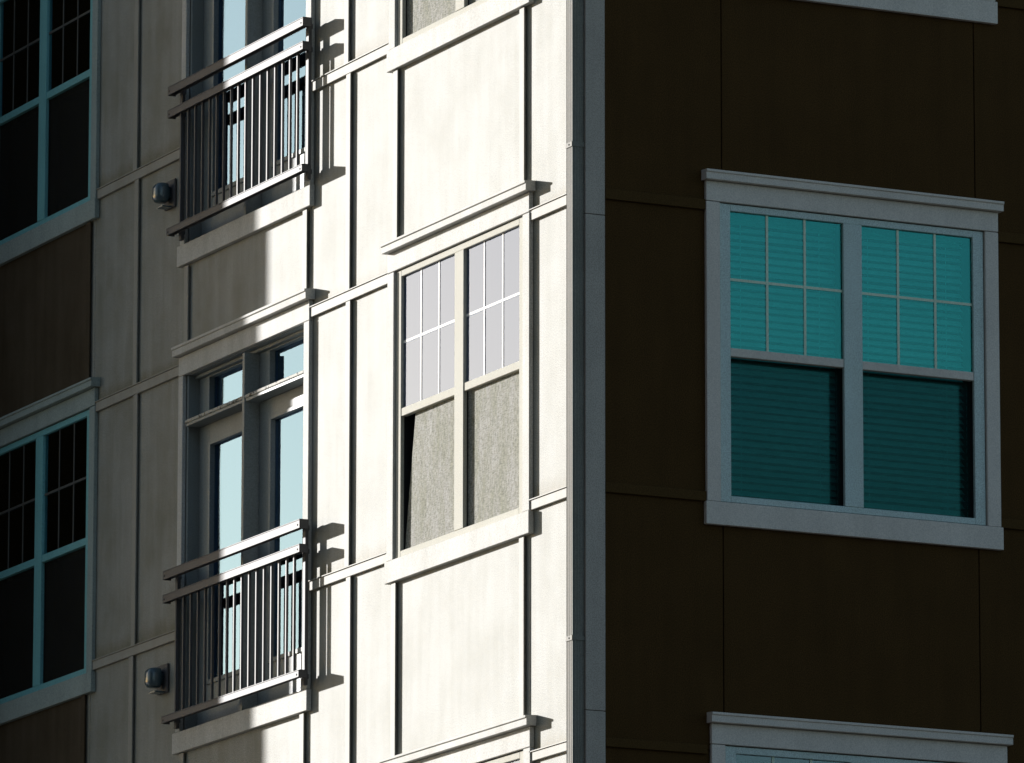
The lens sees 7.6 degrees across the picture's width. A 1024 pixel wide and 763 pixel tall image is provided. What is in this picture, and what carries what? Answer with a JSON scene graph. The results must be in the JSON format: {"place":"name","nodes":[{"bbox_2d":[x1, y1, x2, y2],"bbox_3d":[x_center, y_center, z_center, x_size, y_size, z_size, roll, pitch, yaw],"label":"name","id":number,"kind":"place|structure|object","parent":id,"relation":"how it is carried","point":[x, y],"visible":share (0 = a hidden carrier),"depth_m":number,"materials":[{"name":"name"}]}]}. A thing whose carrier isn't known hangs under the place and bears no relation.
{"place":"outdoors","nodes":[
{"label":"outdoors","id":0,"kind":"place"},
{"bbox_2d":[0,0,1023,762],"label":"apartment building","id":1,"kind":"structure","parent":0,"point":[352,350],"depth_m":46.14,"materials":[{"name":"beige paint"}]},
{"bbox_2d":[0,377,99,725],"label":"window","id":2,"kind":"structure","parent":1,"relation":"in","point":[48,477],"depth_m":51.83,"materials":[{"name":"blue plastic"}]},
{"bbox_2d":[0,0,100,266],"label":"window","id":3,"kind":"structure","parent":1,"relation":"in","point":[50,50],"depth_m":52.53,"materials":[{"name":"blue plastic"}]},
{"bbox_2d":[144,663,168,695],"bbox_3d":[-2.300,1.916,49.856,0.127,0.190,0.170,6,-13,-26],"label":"wall vent","id":4,"kind":"object","parent":1,"relation":"attached to","point":[157,678],"depth_m":49.81,"materials":[{"name":"grey metal"}]},
{"bbox_2d":[152,178,176,210],"bbox_3d":[-2.279,-1.224,50.449,0.127,0.190,0.170,6,-13,-26],"label":"wall vent","id":5,"kind":"object","parent":1,"relation":"attached to","point":[164,193],"depth_m":50.41,"materials":[{"name":"grey metal"}]},
{"bbox_2d":[161,519,309,728],"bbox_3d":[-1.738,1.542,48.723,0.104,1.028,2.116,6,-13,-26],"label":"balcony railing","id":6,"kind":"object","parent":1,"relation":"attached to","point":[179,594],"visible":1,"depth_m":48.63,"materials":[{"name":"grey metal"}]},
{"bbox_2d":[166,17,312,240],"bbox_3d":[-1.734,-1.595,49.352,0.104,1.028,2.116,6,-13,-26],"label":"balcony railing","id":7,"kind":"object","parent":1,"relation":"attached to","point":[183,107],"visible":1,"depth_m":49.26,"materials":[{"name":"grey metal"}]},
{"bbox_2d":[171,288,314,754],"bbox_3d":[-1.648,0.912,48.959,0.239,2.663,2.082,6,-13,-26],"label":"balcony door","id":8,"kind":"structure","parent":1,"relation":"in","point":[245,453],"depth_m":49.04,"materials":[{"name":"blue paint"}]},
{"bbox_2d":[177,0,314,267],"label":"balcony door","id":9,"kind":"structure","parent":1,"relation":"in","point":[217,29],"depth_m":49.60,"materials":[{"name":"blue paint"}]},
{"bbox_2d":[379,715,535,762],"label":"window","id":10,"kind":"structure","parent":1,"relation":"in","point":[513,735],"depth_m":45.41,"materials":[{"name":"beige plastic"}]},
{"bbox_2d":[380,180,535,584],"bbox_3d":[-0.290,0.026,46.236,0.174,2.107,2.000,6,-13,-26],"label":"window","id":11,"kind":"structure","parent":1,"relation":"in","point":[460,318],"depth_m":46.23,"materials":[{"name":"beige plastic"}]},
{"bbox_2d":[387,0,533,72],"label":"window","id":12,"kind":"structure","parent":1,"relation":"in","point":[418,29],"depth_m":47.03,"materials":[{"name":"beige plastic"}]},
{"bbox_2d":[566,0,584,762],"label":"downspout","id":13,"kind":"object","parent":1,"relation":"attached to","point":[575,638],"visible":1,"depth_m":44.66,"materials":[{"name":"grey metal"}]},
{"bbox_2d":[730,213,835,503],"bbox_3d":[1.564,-0.105,45.428,0.765,1.740,0.052,6,-13,-26],"label":"venetian blind","id":14,"kind":"object","parent":1,"relation":"attached to","point":[780,224],"visible":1,"depth_m":45.44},
{"bbox_2d":[701,168,1003,550],"bbox_3d":[1.887,-0.067,45.734,1.996,2.117,0.674,6,-13,-26],"label":"window","id":15,"kind":"structure","parent":1,"relation":"in","point":[980,528],"depth_m":45.71,"materials":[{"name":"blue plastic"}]},
{"bbox_2d":[707,712,1013,762],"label":"window","id":16,"kind":"structure","parent":1,"relation":"in","point":[732,729],"depth_m":45.00,"materials":[{"name":"white plastic"}]},
{"bbox_2d":[797,0,997,24],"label":"window","id":17,"kind":"structure","parent":1,"relation":"in","point":[977,11],"depth_m":46.15,"materials":[{"name":"white plastic"}]},
{"bbox_2d":[862,228,964,516],"bbox_3d":[2.330,-0.030,45.796,0.769,1.740,0.052,6,-13,-26],"label":"venetian blind","id":18,"kind":"object","parent":1,"relation":"attached to","point":[906,237],"visible":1,"depth_m":45.82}
]}

